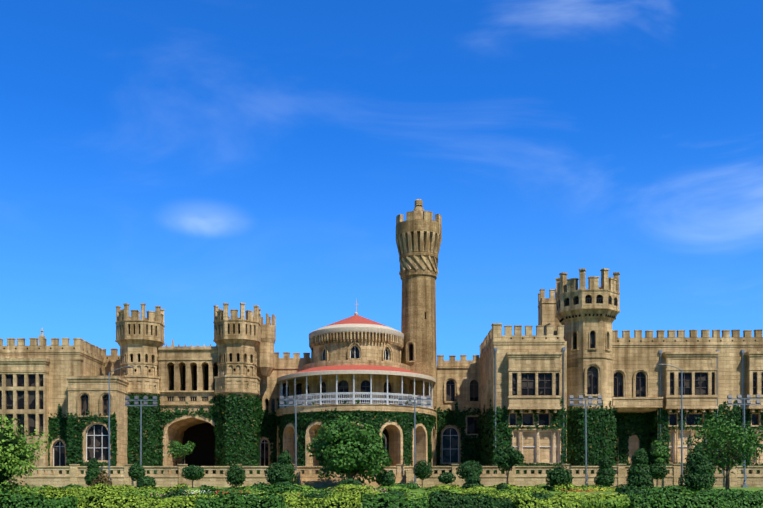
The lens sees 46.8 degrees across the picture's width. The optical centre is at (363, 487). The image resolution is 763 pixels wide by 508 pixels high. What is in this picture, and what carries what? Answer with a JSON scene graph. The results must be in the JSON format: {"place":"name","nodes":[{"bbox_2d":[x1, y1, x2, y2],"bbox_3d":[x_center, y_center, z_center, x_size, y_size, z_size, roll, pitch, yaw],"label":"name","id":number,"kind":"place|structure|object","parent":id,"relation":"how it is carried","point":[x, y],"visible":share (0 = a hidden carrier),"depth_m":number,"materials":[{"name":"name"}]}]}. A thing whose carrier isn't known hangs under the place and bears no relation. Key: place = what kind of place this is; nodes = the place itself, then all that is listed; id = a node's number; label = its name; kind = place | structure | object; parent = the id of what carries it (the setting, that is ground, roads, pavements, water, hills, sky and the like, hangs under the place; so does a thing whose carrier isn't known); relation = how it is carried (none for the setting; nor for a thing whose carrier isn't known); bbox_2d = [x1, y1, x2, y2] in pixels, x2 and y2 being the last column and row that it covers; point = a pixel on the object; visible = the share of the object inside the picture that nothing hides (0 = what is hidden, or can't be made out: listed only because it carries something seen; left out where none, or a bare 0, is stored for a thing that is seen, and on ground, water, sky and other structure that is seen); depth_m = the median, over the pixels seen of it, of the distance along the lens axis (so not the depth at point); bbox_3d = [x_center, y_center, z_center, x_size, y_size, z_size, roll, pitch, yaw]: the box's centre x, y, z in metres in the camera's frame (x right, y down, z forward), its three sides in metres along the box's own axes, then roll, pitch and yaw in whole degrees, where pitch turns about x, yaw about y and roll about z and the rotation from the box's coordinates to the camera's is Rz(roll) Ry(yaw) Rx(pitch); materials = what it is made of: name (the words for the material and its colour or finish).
{"place":"outdoors","nodes":[
{"label":"outdoors","id":0,"kind":"place"},
{"bbox_2d":[68,382,127,465],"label":"wall","id":1,"kind":"structure","parent":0,"point":[120,408],"depth_m":81.01,"materials":[{"name":"beige stone"}]},
{"bbox_2d":[159,350,217,473],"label":"gatehouse wall","id":2,"kind":"structure","parent":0,"point":[176,430],"depth_m":85.94,"materials":[{"name":"beige stone"}]},
{"bbox_2d":[292,315,419,373],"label":"red palace roofs","id":3,"kind":"structure","parent":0,"point":[356,319],"depth_m":84.64,"materials":[{"name":"red tile"}]},
{"bbox_2d":[280,412,433,473],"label":"arches","id":4,"kind":"structure","parent":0,"point":[394,440],"depth_m":84.87,"materials":[{"name":"stone"}]},
{"bbox_2d":[0,0,762,360],"label":"sky","id":5,"kind":"structure","parent":0,"point":[186,158],"materials":[{"name":"blue"}]},
{"bbox_2d":[8,487,762,507],"bbox_3d":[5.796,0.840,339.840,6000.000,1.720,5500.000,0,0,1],"label":"ground","id":6,"kind":"structure","parent":0,"point":[749,489],"depth_m":64.22,"materials":[{"name":"green plant"}]},
{"bbox_2d":[0,413,51,494],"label":"tree","id":7,"kind":"object","parent":6,"relation":"on","point":[13,454],"visible":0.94,"depth_m":45.81,"materials":[{"name":"green plant"}]},
{"bbox_2d":[9,486,47,492],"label":"shrub","id":8,"kind":"object","parent":6,"relation":"on","point":[33,489],"visible":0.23,"depth_m":57.54,"materials":[{"name":"green plant"}]},
{"bbox_2d":[0,487,74,500],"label":"hedge","id":9,"kind":"object","parent":6,"relation":"on","point":[59,493],"visible":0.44,"depth_m":50.39,"materials":[{"name":"green plant"}]},
{"bbox_2d":[0,491,77,507],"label":"hedge","id":10,"kind":"object","parent":6,"relation":"on","point":[16,500],"visible":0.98,"depth_m":42.33,"materials":[{"name":"green plant"}]},
{"bbox_2d":[0,354,104,465],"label":"palace wing","id":11,"kind":"structure","parent":6,"relation":"on","point":[61,367],"depth_m":83.15,"materials":[{"name":"beige stone"}]},
{"bbox_2d":[84,458,101,485],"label":"topiary","id":12,"kind":"object","parent":6,"relation":"on","point":[92,471],"visible":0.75,"depth_m":70.37,"materials":[{"name":"green plant"}]},
{"bbox_2d":[91,470,112,486],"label":"shrub","id":13,"kind":"object","parent":6,"relation":"on","point":[102,478],"visible":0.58,"depth_m":68.18,"materials":[{"name":"plant"}]},
{"bbox_2d":[41,483,189,492],"bbox_3d":[-17.149,0.160,60.868,10.204,0.939,1.404,0,0,1],"label":"hedge","id":14,"kind":"object","parent":6,"relation":"on","point":[99,487],"visible":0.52,"depth_m":60.39,"materials":[{"name":"green plant"}]},
{"bbox_2d":[108,366,132,485],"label":"street lamp","id":15,"kind":"object","parent":6,"relation":"on","point":[109,422],"visible":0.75,"depth_m":72.92,"materials":[{"name":"metal"}]},
{"bbox_2d":[71,486,187,497],"bbox_3d":[-14.634,0.383,54.861,7.232,0.974,1.481,0,0,1],"label":"hedge","id":16,"kind":"object","parent":6,"relation":"on","point":[118,491],"visible":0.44,"depth_m":54.48,"materials":[{"name":"green plant"}]},
{"bbox_2d":[73,491,198,507],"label":"hedge","id":17,"kind":"object","parent":6,"relation":"on","point":[111,500],"visible":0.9,"depth_m":43.68,"materials":[{"name":"green plant"}]},
{"bbox_2d":[128,463,145,486],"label":"topiary","id":18,"kind":"object","parent":6,"relation":"on","point":[137,472],"visible":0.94,"depth_m":70.79,"materials":[{"name":"green plant"}]},
{"bbox_2d":[125,396,156,466],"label":"flood mast","id":19,"kind":"object","parent":6,"relation":"on","point":[136,398],"visible":0.77,"depth_m":72.86,"materials":[{"name":"metal"}]},
{"bbox_2d":[121,489,164,502],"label":"shrub","id":20,"kind":"object","parent":6,"relation":"on","point":[145,492],"visible":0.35,"depth_m":49.02,"materials":[{"name":"green plant"}]},
{"bbox_2d":[136,476,155,487],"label":"shrub","id":21,"kind":"object","parent":6,"relation":"on","point":[142,481],"visible":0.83,"depth_m":65.81,"materials":[{"name":"green plant"}]},
{"bbox_2d":[159,486,190,500],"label":"dark shrub","id":22,"kind":"object","parent":6,"relation":"on","point":[176,493],"visible":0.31,"depth_m":46.80,"materials":[{"name":"green plant"}]},
{"bbox_2d":[181,465,204,487],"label":"topiary","id":23,"kind":"object","parent":6,"relation":"on","point":[194,472],"visible":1,"depth_m":70.22,"materials":[{"name":"green plant"}]},
{"bbox_2d":[225,464,245,487],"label":"topiary","id":24,"kind":"object","parent":6,"relation":"on","point":[235,475],"visible":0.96,"depth_m":70.18,"materials":[{"name":"green plant"}]},
{"bbox_2d":[214,321,260,465],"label":"palace tower","id":25,"kind":"structure","parent":6,"relation":"on","point":[248,329],"depth_m":84.51,"materials":[{"name":"stone"}]},
{"bbox_2d":[194,491,285,507],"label":"hedge","id":26,"kind":"object","parent":6,"relation":"on","point":[241,500],"visible":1,"depth_m":42.56,"materials":[{"name":"green plant"}]},
{"bbox_2d":[239,488,264,494],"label":"shrub","id":27,"kind":"object","parent":6,"relation":"on","point":[246,491],"visible":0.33,"depth_m":54.65,"materials":[{"name":"green plant"}]},
{"bbox_2d":[200,483,304,496],"bbox_3d":[-6.946,0.279,55.683,6.572,1.101,1.493,0,0,1],"label":"hedge","id":28,"kind":"object","parent":6,"relation":"on","point":[266,488],"visible":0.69,"depth_m":55.12,"materials":[{"name":"green plant"}]},
{"bbox_2d":[247,491,305,504],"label":"shrub","id":29,"kind":"object","parent":6,"relation":"on","point":[287,496],"visible":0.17,"depth_m":47.57,"materials":[{"name":"green plant"}]},
{"bbox_2d":[265,462,290,486],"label":"shrub","id":30,"kind":"object","parent":6,"relation":"on","point":[273,473],"visible":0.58,"depth_m":65.47,"materials":[{"name":"green plant"}]},
{"bbox_2d":[276,471,292,488],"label":"topiary","id":31,"kind":"object","parent":6,"relation":"on","point":[283,477],"visible":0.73,"depth_m":63.76,"materials":[{"name":"green plant"}]},
{"bbox_2d":[277,450,297,483],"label":"topiary","id":32,"kind":"object","parent":6,"relation":"on","point":[285,457],"visible":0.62,"depth_m":70.44,"materials":[{"name":"green plant"}]},
{"bbox_2d":[279,396,311,470],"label":"flood mast","id":33,"kind":"object","parent":6,"relation":"on","point":[299,402],"visible":0.77,"depth_m":72.56,"materials":[{"name":"metal"}]},
{"bbox_2d":[282,489,336,497],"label":"shrub","id":34,"kind":"object","parent":6,"relation":"on","point":[306,491],"visible":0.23,"depth_m":50.56,"materials":[{"name":"green plant"}]},
{"bbox_2d":[298,490,332,501],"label":"dark shrub","id":35,"kind":"object","parent":6,"relation":"on","point":[316,495],"visible":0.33,"depth_m":45.66,"materials":[{"name":"green plant"}]},
{"bbox_2d":[287,492,360,507],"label":"hedge","id":36,"kind":"object","parent":6,"relation":"on","point":[351,501],"visible":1,"depth_m":43.46,"materials":[{"name":"green plant"}]},
{"bbox_2d":[306,415,392,485],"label":"tree","id":37,"kind":"object","parent":6,"relation":"on","point":[349,450],"visible":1,"depth_m":67.76,"materials":[{"name":"green plant"}]},
{"bbox_2d":[337,478,361,490],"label":"shrub","id":38,"kind":"object","parent":6,"relation":"on","point":[351,481],"visible":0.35,"depth_m":59.54,"materials":[{"name":"green plant"}]},
{"bbox_2d":[331,484,375,493],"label":"shrub","id":39,"kind":"object","parent":6,"relation":"on","point":[352,487],"visible":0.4,"depth_m":56.67,"materials":[{"name":"green plant"}]},
{"bbox_2d":[339,488,407,501],"bbox_3d":[0.458,0.484,50.381,4.266,0.941,2.648,0,0,1],"label":"shrub","id":40,"kind":"object","parent":6,"relation":"on","point":[361,492],"depth_m":49.91,"materials":[{"name":"plant"}]},
{"bbox_2d":[0,199,762,487],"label":"palace stone trim","id":41,"kind":"structure","parent":6,"relation":"on","point":[549,326],"depth_m":83.20,"materials":[{"name":"beige stone"}]},
{"bbox_2d":[0,363,48,484],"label":"wall","id":42,"kind":"structure","parent":41,"relation":"attached to","point":[37,411],"depth_m":82.32,"materials":[{"name":"stone"}]},
{"bbox_2d":[105,364,119,375],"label":"palace wall","id":43,"kind":"structure","parent":41,"relation":"attached to","point":[109,368],"depth_m":90.48,"materials":[{"name":"stone"}]},
{"bbox_2d":[116,321,163,454],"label":"palace tower","id":44,"kind":"structure","parent":41,"relation":"attached to","point":[151,330],"depth_m":84.72,"materials":[{"name":"stone"}]},
{"bbox_2d":[257,369,301,464],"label":"palace wall","id":45,"kind":"structure","parent":41,"relation":"attached to","point":[269,387],"depth_m":90.11,"materials":[{"name":"stone"}]},
{"bbox_2d":[279,374,432,408],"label":"balcony railing","id":46,"kind":"object","parent":41,"relation":"attached to","point":[371,393],"visible":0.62,"depth_m":83.05,"materials":[{"name":"white metal"}]},
{"bbox_2d":[302,360,409,404],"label":"veranda wall","id":47,"kind":"structure","parent":41,"relation":"attached to","point":[378,380],"depth_m":85.06,"materials":[{"name":"stone"}]},
{"bbox_2d":[277,299,435,383],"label":"pale palace roofs","id":48,"kind":"structure","parent":41,"relation":"attached to","point":[359,328],"depth_m":85.37,"materials":[{"name":"white paint"}]},
{"bbox_2d":[313,332,399,362],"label":"upper drum wall","id":49,"kind":"structure","parent":41,"relation":"attached to","point":[370,350],"depth_m":85.89,"materials":[{"name":"stone"}]},
{"bbox_2d":[3,295,755,473],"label":"dark palace openings","id":50,"kind":"object","parent":41,"relation":"attached to","point":[201,436],"visible":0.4,"depth_m":92.76,"materials":[{"name":"black"}]},
{"bbox_2d":[0,332,762,472],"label":"palace window glass","id":51,"kind":"object","parent":41,"relation":"attached to","point":[101,447],"visible":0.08,"depth_m":82.63,"materials":[{"name":"black glass"}]},
{"bbox_2d":[0,331,762,434],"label":"palace window frames","id":52,"kind":"structure","parent":41,"relation":"attached to","point":[450,384],"depth_m":82.55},
{"bbox_2d":[53,345,762,473],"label":"white palace frames","id":53,"kind":"structure","parent":41,"relation":"attached to","point":[94,435],"depth_m":83.44,"materials":[{"name":"white paint"}]},
{"bbox_2d":[437,368,479,464],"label":"palace wall","id":54,"kind":"structure","parent":41,"relation":"attached to","point":[462,376],"depth_m":92.68,"materials":[{"name":"stone"}]},
{"bbox_2d":[480,341,566,464],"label":"palace block","id":55,"kind":"structure","parent":41,"relation":"attached to","point":[487,373],"depth_m":81.13,"materials":[{"name":"stone"}]},
{"bbox_2d":[508,357,559,405],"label":"bay window","id":56,"kind":"structure","parent":41,"relation":"attached to","point":[533,362],"depth_m":80.32,"materials":[{"name":"stone"}]},
{"bbox_2d":[612,347,762,464],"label":"palace wing","id":57,"kind":"structure","parent":41,"relation":"attached to","point":[629,361],"depth_m":83.29,"materials":[{"name":"beige stone"}]},
{"bbox_2d":[664,356,716,405],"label":"bay window","id":58,"kind":"structure","parent":41,"relation":"attached to","point":[693,361],"depth_m":82.49,"materials":[{"name":"stone"}]},
{"bbox_2d":[746,356,762,405],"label":"bay window","id":59,"kind":"structure","parent":41,"relation":"attached to","point":[754,361],"depth_m":82.34,"materials":[{"name":"stone"}]},
{"bbox_2d":[376,469,395,486],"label":"topiary","id":60,"kind":"object","parent":6,"relation":"on","point":[386,477],"visible":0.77,"depth_m":69.32,"materials":[{"name":"green plant"}]},
{"bbox_2d":[24,477,762,486],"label":"terrace retaining wall","id":61,"kind":"structure","parent":6,"relation":"on","point":[428,482],"depth_m":73.78,"materials":[{"name":"beige stone"}]},
{"bbox_2d":[167,440,195,463],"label":"tree","id":62,"kind":"object","parent":61,"relation":"on","point":[176,445],"visible":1,"depth_m":77.92,"materials":[{"name":"green plant"}]},
{"bbox_2d":[24,467,762,475],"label":"terrace balustrade","id":63,"kind":"object","parent":61,"relation":"on","point":[314,469],"visible":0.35,"depth_m":74.01,"materials":[{"name":"beige stone"}]},
{"bbox_2d":[376,486,410,491],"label":"shrub","id":64,"kind":"object","parent":6,"relation":"on","point":[389,488],"visible":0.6,"depth_m":61.71,"materials":[{"name":"green plant"}]},
{"bbox_2d":[362,493,428,507],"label":"hedge","id":65,"kind":"object","parent":6,"relation":"on","point":[374,501],"visible":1,"depth_m":41.89,"materials":[{"name":"green plant"}]},
{"bbox_2d":[382,491,423,497],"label":"shrub","id":66,"kind":"object","parent":6,"relation":"on","point":[414,494],"visible":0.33,"depth_m":52.29,"materials":[{"name":"green plant"}]},
{"bbox_2d":[391,482,421,489],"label":"shrub","id":67,"kind":"object","parent":6,"relation":"on","point":[412,486],"visible":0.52,"depth_m":66.40,"materials":[{"name":"green plant"}]},
{"bbox_2d":[398,395,430,485],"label":"flood mast","id":68,"kind":"object","parent":6,"relation":"on","point":[418,402],"visible":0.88,"depth_m":72.42,"materials":[{"name":"metal"}]},
{"bbox_2d":[413,460,432,487],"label":"topiary","id":69,"kind":"object","parent":6,"relation":"on","point":[422,470],"visible":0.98,"depth_m":69.95,"materials":[{"name":"green plant"}]},
{"bbox_2d":[423,489,463,495],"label":"shrub","id":70,"kind":"object","parent":6,"relation":"on","point":[426,493],"visible":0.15,"depth_m":56.66,"materials":[{"name":"green plant"}]},
{"bbox_2d":[437,472,455,483],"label":"bush","id":71,"kind":"object","parent":6,"relation":"on","point":[446,477],"visible":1,"depth_m":65.44,"materials":[{"name":"green plant"}]},
{"bbox_2d":[431,484,461,489],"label":"shrub","id":72,"kind":"object","parent":6,"relation":"on","point":[444,486],"visible":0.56,"depth_m":64.99,"materials":[{"name":"green plant"}]},
{"bbox_2d":[440,490,484,497],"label":"shrub","id":73,"kind":"object","parent":6,"relation":"on","point":[466,492],"visible":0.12,"depth_m":48.37,"materials":[{"name":"green plant"}]},
{"bbox_2d":[456,461,480,480],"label":"bush","id":74,"kind":"object","parent":6,"relation":"on","point":[463,471],"visible":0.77,"depth_m":62.34,"materials":[{"name":"green plant"}]},
{"bbox_2d":[428,490,512,507],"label":"hedge","id":75,"kind":"object","parent":6,"relation":"on","point":[438,500],"visible":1,"depth_m":42.30,"materials":[{"name":"green plant"}]},
{"bbox_2d":[461,460,482,474],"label":"topiary","id":76,"kind":"object","parent":6,"relation":"on","point":[480,466],"visible":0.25,"depth_m":69.94,"materials":[{"name":"green plant"}]},
{"bbox_2d":[461,468,483,488],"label":"topiary","id":77,"kind":"object","parent":6,"relation":"on","point":[473,477],"visible":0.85,"depth_m":61.41,"materials":[{"name":"green plant"}]},
{"bbox_2d":[471,488,498,496],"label":"shrub","id":78,"kind":"object","parent":6,"relation":"on","point":[485,491],"visible":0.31,"depth_m":55.13,"materials":[{"name":"green plant"}]},
{"bbox_2d":[450,483,547,493],"bbox_3d":[9.256,0.148,60.267,6.703,0.963,1.382,0,0,1],"label":"hedge","id":79,"kind":"object","parent":6,"relation":"on","point":[530,489],"visible":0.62,"depth_m":59.74,"materials":[{"name":"green plant"}]},
{"bbox_2d":[495,483,509,490],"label":"dark shrub","id":80,"kind":"object","parent":6,"relation":"on","point":[501,486],"visible":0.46,"depth_m":59.38,"materials":[{"name":"green plant"}]},
{"bbox_2d":[492,446,525,483],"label":"tree","id":81,"kind":"object","parent":6,"relation":"on","point":[506,459],"visible":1,"depth_m":70.24,"materials":[{"name":"green plant"}]},
{"bbox_2d":[485,488,536,496],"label":"shrub","id":82,"kind":"object","parent":6,"relation":"on","point":[508,491],"visible":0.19,"depth_m":49.68,"materials":[{"name":"green plant"}]},
{"bbox_2d":[488,492,534,507],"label":"shrub","id":83,"kind":"object","parent":6,"relation":"on","point":[506,495],"visible":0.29,"depth_m":44.65,"materials":[{"name":"green plant"}]},
{"bbox_2d":[530,491,554,502],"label":"dark shrub","id":84,"kind":"object","parent":6,"relation":"on","point":[540,495],"visible":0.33,"depth_m":46.29,"materials":[{"name":"green plant"}]},
{"bbox_2d":[546,465,573,490],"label":"bush","id":85,"kind":"object","parent":6,"relation":"on","point":[558,476],"visible":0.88,"depth_m":63.06,"materials":[{"name":"green plant"}]},
{"bbox_2d":[548,491,587,501],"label":"shrub","id":86,"kind":"object","parent":6,"relation":"on","point":[570,495],"visible":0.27,"depth_m":46.87,"materials":[{"name":"green plant"}]},
{"bbox_2d":[513,493,628,507],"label":"hedge","id":87,"kind":"object","parent":6,"relation":"on","point":[527,501],"visible":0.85,"depth_m":43.23,"materials":[{"name":"green plant"}]},
{"bbox_2d":[569,395,601,486],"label":"flood mast","id":88,"kind":"object","parent":6,"relation":"on","point":[580,397],"visible":0.88,"depth_m":72.10,"materials":[{"name":"metal"}]},
{"bbox_2d":[556,290,618,454],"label":"palace tower","id":89,"kind":"structure","parent":6,"relation":"on","point":[583,325],"depth_m":81.52,"materials":[{"name":"stone"}]},
{"bbox_2d":[557,298,616,310],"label":"tower windows","id":90,"kind":"structure","parent":89,"relation":"on","point":[587,301],"depth_m":81.18,"materials":[{"name":"grey"}]},
{"bbox_2d":[552,483,626,491],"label":"hedge","id":91,"kind":"object","parent":6,"relation":"on","point":[573,488],"visible":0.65,"depth_m":62.58,"materials":[{"name":"green plant"}]},
{"bbox_2d":[570,494,637,507],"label":"shrub","id":92,"kind":"object","parent":6,"relation":"on","point":[612,503],"visible":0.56,"depth_m":42.95,"materials":[{"name":"green plant"}]},
{"bbox_2d":[594,456,615,486],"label":"topiary","id":93,"kind":"object","parent":6,"relation":"on","point":[605,475],"visible":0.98,"depth_m":70.05,"materials":[{"name":"green plant"}]},
{"bbox_2d":[617,483,647,496],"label":"dark shrub","id":94,"kind":"object","parent":6,"relation":"on","point":[634,490],"visible":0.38,"depth_m":49.32,"materials":[{"name":"green plant"}]},
{"bbox_2d":[626,448,652,488],"bbox_3d":[19.290,-1.153,61.469,1.836,3.198,2.027,0,0,1],"label":"bush","id":95,"kind":"object","parent":6,"relation":"on","point":[639,473],"visible":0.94,"depth_m":61.03,"materials":[{"name":"green plant"}]},
{"bbox_2d":[647,463,667,486],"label":"topiary","id":96,"kind":"object","parent":6,"relation":"on","point":[657,471],"visible":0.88,"depth_m":69.18,"materials":[{"name":"green plant"}]},
{"bbox_2d":[647,440,669,486],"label":"tree","id":97,"kind":"object","parent":6,"relation":"on","point":[658,454],"visible":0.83,"depth_m":70.00,"materials":[{"name":"green plant"}]},
{"bbox_2d":[640,485,693,495],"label":"hedge","id":98,"kind":"object","parent":6,"relation":"on","point":[665,488],"visible":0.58,"depth_m":55.56,"materials":[{"name":"green plant"}]},
{"bbox_2d":[657,364,682,484],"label":"street lamp","id":99,"kind":"object","parent":6,"relation":"on","point":[681,414],"visible":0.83,"depth_m":71.87,"materials":[{"name":"metal"}]},
{"bbox_2d":[626,490,762,507],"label":"hedge","id":100,"kind":"object","parent":6,"relation":"on","point":[673,499],"visible":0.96,"depth_m":42.57,"materials":[{"name":"green plant"}]},
{"bbox_2d":[678,445,716,492],"bbox_3d":[22.536,-1.171,59.419,2.504,3.402,2.256,0,0,1],"label":"shrub","id":101,"kind":"object","parent":6,"relation":"on","point":[698,474],"visible":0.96,"depth_m":58.88,"materials":[{"name":"green plant"}]},
{"bbox_2d":[683,412,762,488],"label":"tree","id":102,"kind":"object","parent":6,"relation":"on","point":[740,445],"visible":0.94,"depth_m":60.46,"materials":[{"name":"green plant"}]},
{"bbox_2d":[690,489,756,501],"bbox_3d":[20.473,0.505,49.887,3.789,0.904,4.344,0,0,1],"label":"shrub","id":103,"kind":"object","parent":6,"relation":"on","point":[722,493],"visible":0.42,"depth_m":48.87,"materials":[{"name":"green plant"}]},
{"bbox_2d":[727,395,760,486],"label":"flood mast","id":104,"kind":"object","parent":6,"relation":"on","point":[739,402],"visible":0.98,"depth_m":71.73,"materials":[{"name":"metal"}]},
{"bbox_2d":[48,383,762,473],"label":"ivy","id":105,"kind":"object","parent":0,"point":[412,417],"visible":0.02,"depth_m":84.26,"materials":[{"name":"green plant"}]},
{"bbox_2d":[396,219,441,464],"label":"tower","id":106,"kind":"structure","parent":0,"point":[418,320],"depth_m":89.64,"materials":[{"name":"beige stone"}]},
{"bbox_2d":[494,347,744,473],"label":"palace drain pipes","id":107,"kind":"object","parent":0,"point":[563,350],"visible":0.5,"depth_m":82.91,"materials":[{"name":"brown metal"}]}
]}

